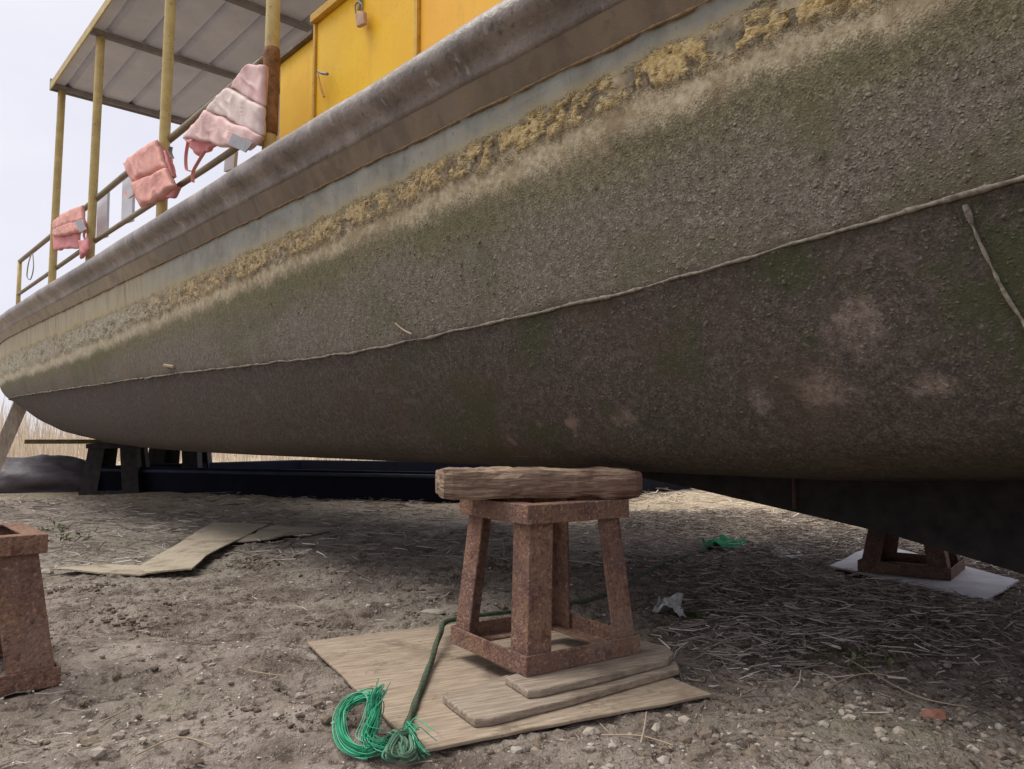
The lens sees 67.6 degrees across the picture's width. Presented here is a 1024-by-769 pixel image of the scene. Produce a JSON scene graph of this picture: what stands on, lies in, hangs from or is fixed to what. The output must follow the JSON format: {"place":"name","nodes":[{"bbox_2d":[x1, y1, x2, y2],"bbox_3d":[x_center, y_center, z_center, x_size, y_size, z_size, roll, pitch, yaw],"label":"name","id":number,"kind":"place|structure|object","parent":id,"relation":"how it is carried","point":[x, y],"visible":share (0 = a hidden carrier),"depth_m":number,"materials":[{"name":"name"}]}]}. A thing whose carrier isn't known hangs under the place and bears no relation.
{"place":"outdoors","nodes":[
{"label":"outdoors","id":0,"kind":"place"},
{"bbox_2d":[0,0,261,436],"label":"sky","id":1,"kind":"structure","parent":0,"point":[37,36],"materials":[{"name":"white"}]},
{"bbox_2d":[0,437,1023,768],"bbox_3d":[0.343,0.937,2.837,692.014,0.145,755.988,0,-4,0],"label":"ground","id":2,"kind":"structure","parent":0,"point":[306,669],"depth_m":2.54,"materials":[{"name":"soil"}]},
{"bbox_2d":[8,738,16,743],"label":"loose stone","id":3,"kind":"object","parent":2,"relation":"on","point":[13,741],"visible":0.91,"depth_m":1.93,"materials":[{"name":"beige stone"}]},
{"bbox_2d":[0,402,25,470],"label":"prop plank","id":4,"kind":"object","parent":2,"relation":"on","point":[12,423],"visible":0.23,"depth_m":9.85,"materials":[{"name":"brown wood"}]},
{"bbox_2d":[0,522,60,696],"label":"boat stand","id":5,"kind":"object","parent":2,"relation":"on","point":[30,662],"visible":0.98,"depth_m":2.30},
{"bbox_2d":[0,454,85,492],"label":"tarpaulin heap","id":6,"kind":"object","parent":2,"relation":"on","point":[49,473],"visible":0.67,"depth_m":10.15,"materials":[{"name":"grey plastic"}]},
{"bbox_2d":[41,569,53,573],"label":"stone","id":7,"kind":"object","parent":2,"relation":"on","point":[46,571],"visible":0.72,"depth_m":4.35,"materials":[{"name":"beige stone"}]},
{"bbox_2d":[37,520,96,541],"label":"thin grass","id":8,"kind":"structure","parent":2,"relation":"on","point":[66,535],"depth_m":5.59,"materials":[{"name":"green plant"}]},
{"bbox_2d":[79,699,86,705],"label":"loose stone","id":9,"kind":"object","parent":2,"relation":"on","point":[82,702],"visible":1,"depth_m":2.19,"materials":[{"name":"stone"}]},
{"bbox_2d":[80,738,101,746],"bbox_3d":[-1.037,0.883,1.887,0.051,0.022,0.042,-3,-5,39],"label":"stone","id":10,"kind":"object","parent":2,"relation":"on","point":[88,742],"visible":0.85,"depth_m":1.88,"materials":[{"name":"beige stone"}]},
{"bbox_2d":[89,746,106,758],"bbox_3d":[-0.978,0.872,1.807,0.039,0.032,0.027,12,-22,-29],"label":"loose stone","id":11,"kind":"object","parent":2,"relation":"on","point":[97,752],"visible":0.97,"depth_m":1.80,"materials":[{"name":"beige stone"}]},
{"bbox_2d":[99,708,127,722],"bbox_3d":[-1.101,0.914,2.111,0.013,0.011,0.114,-1,-4,10],"label":"twig","id":12,"kind":"object","parent":2,"relation":"on","point":[112,715],"visible":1,"depth_m":2.11,"materials":[{"name":"beige wood"}]},
{"bbox_2d":[78,444,149,494],"bbox_3d":[-5.234,1.115,10.175,0.720,0.655,0.720,1,-4,-12],"label":"boat stand","id":13,"kind":"object","parent":2,"relation":"on","point":[134,460],"visible":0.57,"depth_m":9.89,"materials":[{"name":"metal"}]},
{"bbox_2d":[24,439,113,443],"bbox_3d":[-5.649,0.751,10.079,1.312,0.055,0.280,0,-4,-7],"label":"plank","id":14,"kind":"object","parent":13,"relation":"on","point":[62,441],"visible":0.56,"depth_m":9.93,"materials":[{"name":"brown wood"}]},
{"bbox_2d":[112,671,121,679],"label":"loose stone","id":15,"kind":"object","parent":2,"relation":"on","point":[116,675],"visible":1,"depth_m":2.35,"materials":[{"name":"beige stone"}]},
{"bbox_2d":[49,564,194,575],"bbox_3d":[-2.189,1.025,4.241,0.775,0.014,0.286,-1,-4,11],"label":"plywood sheet","id":16,"kind":"object","parent":2,"relation":"on","point":[132,570],"visible":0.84,"depth_m":4.22,"materials":[{"name":"beige wood"}]},
{"bbox_2d":[135,713,141,719],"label":"loose stone","id":17,"kind":"object","parent":2,"relation":"on","point":[138,716],"visible":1,"depth_m":2.12,"materials":[{"name":"grey stone"}]},
{"bbox_2d":[135,737,213,755],"bbox_3d":[-0.809,0.871,1.853,0.176,0.010,0.079,1,-4,-14],"label":"twig","id":18,"kind":"object","parent":2,"relation":"on","point":[171,739],"visible":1,"depth_m":1.86,"materials":[{"name":"beige wood"}]},
{"bbox_2d":[148,448,211,467],"bbox_3d":[-4.981,1.073,11.513,0.792,0.917,0.792,0,-4,-5],"label":"boat stand","id":19,"kind":"object","parent":2,"relation":"on","point":[190,459],"visible":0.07,"depth_m":11.19,"materials":[{"name":"metal"}]},
{"bbox_2d":[0,395,378,463],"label":"reed bed","id":20,"kind":"object","parent":2,"relation":"on","point":[19,447],"visible":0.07,"depth_m":22.73,"materials":[{"name":"beige plant"}]},
{"bbox_2d":[139,522,267,571],"bbox_3d":[-2.088,1.087,5.358,0.479,0.038,2.586,1,-4,-11],"label":"plywood sheet","id":21,"kind":"object","parent":2,"relation":"on","point":[196,548],"visible":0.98,"depth_m":5.03,"materials":[{"name":"beige wood"}]},
{"bbox_2d":[249,670,285,675],"bbox_3d":[-0.763,0.901,2.391,0.128,0.010,0.005,-1,-4,13],"label":"twig","id":22,"kind":"object","parent":2,"relation":"on","point":[265,673],"visible":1,"depth_m":2.39,"materials":[{"name":"beige wood"}]},
{"bbox_2d":[272,713,280,718],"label":"loose stone","id":23,"kind":"object","parent":2,"relation":"on","point":[277,715],"visible":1,"depth_m":1.99,"materials":[{"name":"white stone"}]},
{"bbox_2d":[236,525,337,542],"bbox_3d":[-1.696,1.124,5.832,0.598,0.028,0.984,0,-4,0],"label":"plywood sheet","id":24,"kind":"object","parent":2,"relation":"on","point":[271,532],"visible":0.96,"depth_m":5.83,"materials":[{"name":"brown wood"}]},
{"bbox_2d":[295,692,304,698],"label":"loose stone","id":25,"kind":"object","parent":2,"relation":"on","point":[299,695],"visible":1,"depth_m":2.31,"materials":[{"name":"beige stone"}]},
{"bbox_2d":[313,700,323,707],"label":"loose stone","id":26,"kind":"object","parent":2,"relation":"on","point":[318,703],"visible":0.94,"depth_m":2.04,"materials":[{"name":"beige stone"}]},
{"bbox_2d":[320,715,332,724],"bbox_3d":[-0.478,0.866,1.975,0.032,0.027,0.030,3,-5,-42],"label":"loose stone","id":27,"kind":"object","parent":2,"relation":"on","point":[325,719],"visible":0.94,"depth_m":1.97,"materials":[{"name":"brown stone"}]},
{"bbox_2d":[0,492,679,570],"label":"dry grass litter","id":28,"kind":"object","parent":2,"relation":"on","point":[234,504],"visible":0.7,"depth_m":6.53,"materials":[{"name":"plant"}]},
{"bbox_2d":[97,460,690,502],"bbox_3d":[-1.545,1.300,10.651,7.892,0.350,3.336,-1,-4,19],"label":"barge","id":29,"kind":"object","parent":2,"relation":"on","point":[353,479],"visible":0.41,"depth_m":9.59,"materials":[{"name":"blue paint"}]},
{"bbox_2d":[420,609,444,614],"bbox_3d":[-0.341,0.964,3.232,0.117,0.031,0.071,0,-4,0],"label":"stone","id":30,"kind":"object","parent":2,"relation":"on","point":[434,611],"visible":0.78,"depth_m":3.21,"materials":[{"name":"beige stone"}]},
{"bbox_2d":[0,549,979,768],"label":"mud clods","id":31,"kind":"object","parent":2,"relation":"on","point":[818,701],"visible":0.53,"depth_m":3.10,"materials":[{"name":"brown soil"}]},
{"bbox_2d":[307,624,711,752],"bbox_3d":[-0.084,0.911,2.477,0.888,0.010,1.122,2,-4,-28],"label":"plywood sheet","id":32,"kind":"object","parent":2,"relation":"on","point":[398,659],"visible":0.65,"depth_m":2.29,"materials":[{"name":"beige wood"}]},
{"bbox_2d":[443,661,678,726],"bbox_3d":[0.164,0.880,2.274,0.823,0.022,0.287,3,-5,-37],"label":"plank","id":33,"kind":"object","parent":32,"relation":"on","point":[494,702],"visible":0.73,"depth_m":2.10,"materials":[{"name":"beige wood"}]},
{"bbox_2d":[505,640,673,697],"bbox_3d":[0.264,0.861,2.329,0.250,0.022,0.658,-4,-5,43],"label":"plank","id":34,"kind":"object","parent":33,"relation":"on","point":[650,656],"visible":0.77,"depth_m":2.24,"materials":[{"name":"brown wood"}]},
{"bbox_2d":[451,497,639,676],"bbox_3d":[0.102,0.618,2.519,0.445,0.487,0.445,3,-5,-34],"label":"boat stand","id":35,"kind":"object","parent":34,"relation":"on","point":[540,594],"visible":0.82,"depth_m":2.41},
{"bbox_2d":[435,466,641,499],"bbox_3d":[0.086,0.324,2.495,0.662,0.119,0.219,1,-4,-14],"label":"timber block","id":36,"kind":"object","parent":35,"relation":"on","point":[477,483],"depth_m":2.40,"materials":[{"name":"brown wood"}]},
{"bbox_2d":[0,537,1023,768],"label":"straw scatter","id":37,"kind":"object","parent":2,"relation":"on","point":[25,738],"visible":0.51,"depth_m":2.61,"materials":[{"name":"beige plant"}]},
{"bbox_2d":[332,547,712,762],"bbox_3d":[0.307,0.909,3.436,0.518,0.128,3.651,-2,-4,25],"label":"rope","id":38,"kind":"object","parent":2,"relation":"on","point":[404,739],"visible":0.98,"depth_m":1.88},
{"bbox_2d":[582,727,599,734],"bbox_3d":[0.203,0.892,1.960,0.047,0.026,0.034,0,-4,0],"label":"stone","id":39,"kind":"object","parent":2,"relation":"on","point":[591,730],"visible":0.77,"depth_m":1.95,"materials":[{"name":"beige stone"}]},
{"bbox_2d":[601,734,672,745],"bbox_3d":[0.303,0.857,1.853,0.180,0.016,0.016,-2,-4,28],"label":"twig","id":40,"kind":"object","parent":2,"relation":"on","point":[634,735],"visible":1,"depth_m":1.86,"materials":[{"name":"beige wood"}]},
{"bbox_2d":[640,711,646,743],"bbox_3d":[0.326,0.846,1.889,0.005,0.017,0.173,-1,-4,15],"label":"twig","id":41,"kind":"object","parent":2,"relation":"on","point":[643,729],"visible":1,"depth_m":1.88,"materials":[{"name":"beige wood"}]},
{"bbox_2d":[642,751,653,759],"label":"loose stone","id":42,"kind":"object","parent":2,"relation":"on","point":[647,754],"visible":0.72,"depth_m":1.75,"materials":[{"name":"beige stone"}]},
{"bbox_2d":[651,723,661,732],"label":"loose stone","id":43,"kind":"object","parent":2,"relation":"on","point":[656,727],"visible":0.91,"depth_m":1.91,"materials":[{"name":"beige stone"}]},
{"bbox_2d":[657,755,669,763],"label":"loose stone","id":44,"kind":"object","parent":2,"relation":"on","point":[662,759],"visible":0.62,"depth_m":1.74,"materials":[{"name":"beige stone"}]},
{"bbox_2d":[660,745,670,751],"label":"loose stone","id":45,"kind":"object","parent":2,"relation":"on","point":[665,747],"visible":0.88,"depth_m":1.80,"materials":[{"name":"stone"}]},
{"bbox_2d":[652,592,685,616],"bbox_3d":[0.678,0.949,3.324,0.136,0.075,0.412,-1,-4,11],"label":"plastic scrap","id":46,"kind":"object","parent":2,"relation":"on","point":[673,602],"visible":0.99,"depth_m":3.25,"materials":[{"name":"white plastic"}]},
{"bbox_2d":[678,715,691,722],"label":"loose stone","id":47,"kind":"object","parent":2,"relation":"on","point":[684,718],"visible":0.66,"depth_m":1.97,"materials":[{"name":"beige stone"}]},
{"bbox_2d":[679,735,692,743],"bbox_3d":[0.419,0.860,1.848,0.037,0.030,0.025,-13,-11,-10],"label":"loose stone","id":48,"kind":"object","parent":2,"relation":"on","point":[684,739],"visible":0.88,"depth_m":1.84,"materials":[{"name":"brown stone"}]},
{"bbox_2d":[685,754,695,761],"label":"loose stone","id":49,"kind":"object","parent":2,"relation":"on","point":[690,757],"visible":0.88,"depth_m":1.75,"materials":[{"name":"beige stone"}]},
{"bbox_2d":[698,728,711,739],"bbox_3d":[0.470,0.853,1.860,0.036,0.032,0.032,1,-4,-16],"label":"loose stone","id":50,"kind":"object","parent":2,"relation":"on","point":[704,734],"visible":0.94,"depth_m":1.85,"materials":[{"name":"stone"}]},
{"bbox_2d":[716,742,726,748],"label":"loose stone","id":51,"kind":"object","parent":2,"relation":"on","point":[721,744],"visible":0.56,"depth_m":1.80,"materials":[{"name":"grey stone"}]},
{"bbox_2d":[700,534,746,549],"bbox_3d":[1.421,1.057,5.129,0.271,0.096,0.647,-1,-4,20],"label":"cloth scrap","id":52,"kind":"object","parent":2,"relation":"on","point":[720,541],"visible":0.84,"depth_m":4.99,"materials":[{"name":"green fabric"}]},
{"bbox_2d":[629,488,839,526],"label":"dry reed litter","id":53,"kind":"object","parent":2,"relation":"on","point":[706,496],"visible":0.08,"depth_m":8.38,"materials":[{"name":"beige plant"}]},
{"bbox_2d":[744,749,755,755],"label":"loose stone","id":54,"kind":"object","parent":2,"relation":"on","point":[748,752],"visible":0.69,"depth_m":1.75,"materials":[{"name":"beige stone"}]},
{"bbox_2d":[748,746,760,752],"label":"loose stone","id":55,"kind":"object","parent":2,"relation":"on","point":[756,749],"visible":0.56,"depth_m":1.76,"materials":[{"name":"beige stone"}]},
{"bbox_2d":[775,723,783,729],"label":"loose stone","id":56,"kind":"object","parent":2,"relation":"on","point":[779,726],"visible":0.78,"depth_m":1.94,"materials":[{"name":"brown stone"}]},
{"bbox_2d":[779,731,793,739],"bbox_3d":[0.669,0.859,1.863,0.036,0.031,0.025,-1,-4,17],"label":"loose stone","id":57,"kind":"object","parent":2,"relation":"on","point":[785,734],"visible":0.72,"depth_m":1.86,"materials":[{"name":"brown stone"}]},
{"bbox_2d":[773,545,802,559],"bbox_3d":[1.692,1.020,4.678,0.193,0.054,0.353,-1,-4,21],"label":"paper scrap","id":58,"kind":"object","parent":2,"relation":"on","point":[787,553],"visible":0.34,"depth_m":4.63,"materials":[{"name":"white paper"}]},
{"bbox_2d":[790,741,797,749],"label":"loose stone","id":59,"kind":"object","parent":2,"relation":"on","point":[793,744],"visible":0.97,"depth_m":1.79,"materials":[{"name":"beige stone"}]},
{"bbox_2d":[578,506,1023,706],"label":"straw litter","id":60,"kind":"object","parent":2,"relation":"on","point":[850,539],"visible":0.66,"depth_m":3.51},
{"bbox_2d":[823,682,833,688],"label":"loose stone","id":61,"kind":"object","parent":2,"relation":"on","point":[825,684],"visible":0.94,"depth_m":2.27,"materials":[{"name":"grey stone"}]},
{"bbox_2d":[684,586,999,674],"bbox_3d":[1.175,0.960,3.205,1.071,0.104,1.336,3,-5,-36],"label":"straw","id":62,"kind":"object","parent":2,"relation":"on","point":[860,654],"visible":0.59,"depth_m":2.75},
{"bbox_2d":[842,714,855,719],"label":"loose stone","id":63,"kind":"object","parent":2,"relation":"on","point":[851,716],"visible":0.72,"depth_m":1.98,"materials":[{"name":"beige stone"}]},
{"bbox_2d":[844,704,857,710],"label":"loose stone","id":64,"kind":"object","parent":2,"relation":"on","point":[853,706],"visible":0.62,"depth_m":2.07,"materials":[{"name":"beige stone"}]},
{"bbox_2d":[818,673,896,691],"bbox_3d":[1.021,0.886,2.289,0.283,0.024,0.046,1,-4,-17],"label":"twig","id":65,"kind":"object","parent":2,"relation":"on","point":[851,677],"visible":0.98,"depth_m":2.30,"materials":[{"name":"brown wood"}]},
{"bbox_2d":[874,722,884,727],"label":"loose stone","id":66,"kind":"object","parent":2,"relation":"on","point":[879,724],"visible":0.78,"depth_m":1.93,"materials":[{"name":"brown stone"}]},
{"bbox_2d":[874,727,886,733],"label":"loose stone","id":67,"kind":"object","parent":2,"relation":"on","point":[876,729],"visible":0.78,"depth_m":1.89,"materials":[{"name":"beige stone"}]},
{"bbox_2d":[880,737,889,741],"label":"loose stone","id":68,"kind":"object","parent":2,"relation":"on","point":[883,739],"visible":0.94,"depth_m":1.84,"materials":[{"name":"grey stone"}]},
{"bbox_2d":[892,726,904,733],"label":"loose stone","id":69,"kind":"object","parent":2,"relation":"on","point":[897,730],"visible":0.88,"depth_m":1.88,"materials":[{"name":"beige stone"}]},
{"bbox_2d":[840,653,967,706],"bbox_3d":[1.133,0.890,2.322,0.089,0.011,0.520,1,-4,-15],"label":"twig","id":70,"kind":"object","parent":2,"relation":"on","point":[899,687],"visible":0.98,"depth_m":2.22,"materials":[{"name":"brown wood"}]},
{"bbox_2d":[830,549,1019,602],"bbox_3d":[2.163,1.016,4.274,0.778,0.011,1.814,0,-4,0],"label":"board","id":71,"kind":"object","parent":2,"relation":"on","point":[971,582],"visible":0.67,"depth_m":3.83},
{"bbox_2d":[857,529,964,580],"bbox_3d":[2.159,0.702,4.153,0.440,0.600,0.440,-3,-5,38],"label":"boat stand","id":72,"kind":"object","parent":71,"relation":"on","point":[881,554],"visible":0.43,"depth_m":4.06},
{"bbox_2d":[0,0,1023,573],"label":"boat","id":73,"kind":"object","parent":72,"relation":"on","point":[766,252],"visible":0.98,"depth_m":2.54,"materials":[{"name":"paint"}]},
{"bbox_2d":[52,205,90,258],"bbox_3d":[-3.992,-1.337,6.910,0.102,0.582,1.629,3,-5,-41],"label":"life jacket","id":74,"kind":"object","parent":73,"relation":"attached to","point":[69,226],"visible":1,"depth_m":6.79,"materials":[{"name":"fabric"}]},
{"bbox_2d":[123,140,180,208],"bbox_3d":[-2.505,-1.438,5.291,0.104,0.488,1.149,4,-5,-42],"label":"life jacket","id":75,"kind":"object","parent":73,"relation":"attached to","point":[150,169],"visible":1,"depth_m":5.16,"materials":[{"name":"fabric"}]},
{"bbox_2d":[163,364,174,367],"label":"twig","id":76,"kind":"object","parent":73,"relation":"attached to","point":[169,365],"visible":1,"depth_m":5.18,"materials":[{"name":"brown wood"}]},
{"bbox_2d":[183,64,268,182],"bbox_3d":[-1.674,-1.423,4.357,0.160,0.570,1.317,3,-5,-42],"label":"life jacket","id":77,"kind":"object","parent":73,"relation":"attached to","point":[209,129],"visible":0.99,"depth_m":4.08,"materials":[{"name":"pink fabric"}]},
{"bbox_2d":[354,1,366,27],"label":"padlock","id":78,"kind":"object","parent":73,"relation":"hanging from","point":[361,19],"visible":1,"depth_m":3.76,"materials":[{"name":"pink metal"}]},
{"bbox_2d":[394,322,411,334],"bbox_3d":[-0.440,-0.228,3.122,0.016,0.066,0.138,3,-5,-38],"label":"twig","id":79,"kind":"object","parent":73,"relation":"attached to","point":[401,328],"visible":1,"depth_m":3.13,"materials":[{"name":"brown wood"}]},
{"bbox_2d":[920,708,946,721],"bbox_3d":[1.107,0.871,2.009,0.058,0.038,0.056,3,-5,-40],"label":"brick fragment","id":80,"kind":"object","parent":2,"relation":"on","point":[939,714],"visible":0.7,"depth_m":2.00,"materials":[{"name":"red brick"}]},
{"bbox_2d":[986,750,997,757],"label":"loose stone","id":81,"kind":"object","parent":2,"relation":"on","point":[991,753],"visible":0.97,"depth_m":1.76,"materials":[{"name":"beige stone"}]},
{"bbox_2d":[997,747,1009,753],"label":"loose stone","id":82,"kind":"object","parent":2,"relation":"on","point":[1004,750],"visible":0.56,"depth_m":1.80,"materials":[{"name":"grey stone"}]},
{"bbox_2d":[0,550,1023,768],"bbox_3d":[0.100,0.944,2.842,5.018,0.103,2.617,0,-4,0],"label":"gravel","id":83,"kind":"structure","parent":0,"point":[712,739],"depth_m":2.04,"materials":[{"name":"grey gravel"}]},
{"bbox_2d":[821,667,831,670],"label":"loose stone","id":84,"kind":"object","parent":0,"point":[826,669],"visible":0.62,"depth_m":2.45,"materials":[{"name":"grey stone"}]},
{"bbox_2d":[829,673,839,678],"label":"loose stone","id":85,"kind":"object","parent":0,"point":[832,675],"visible":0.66,"depth_m":2.34,"materials":[{"name":"grey stone"}]}
]}

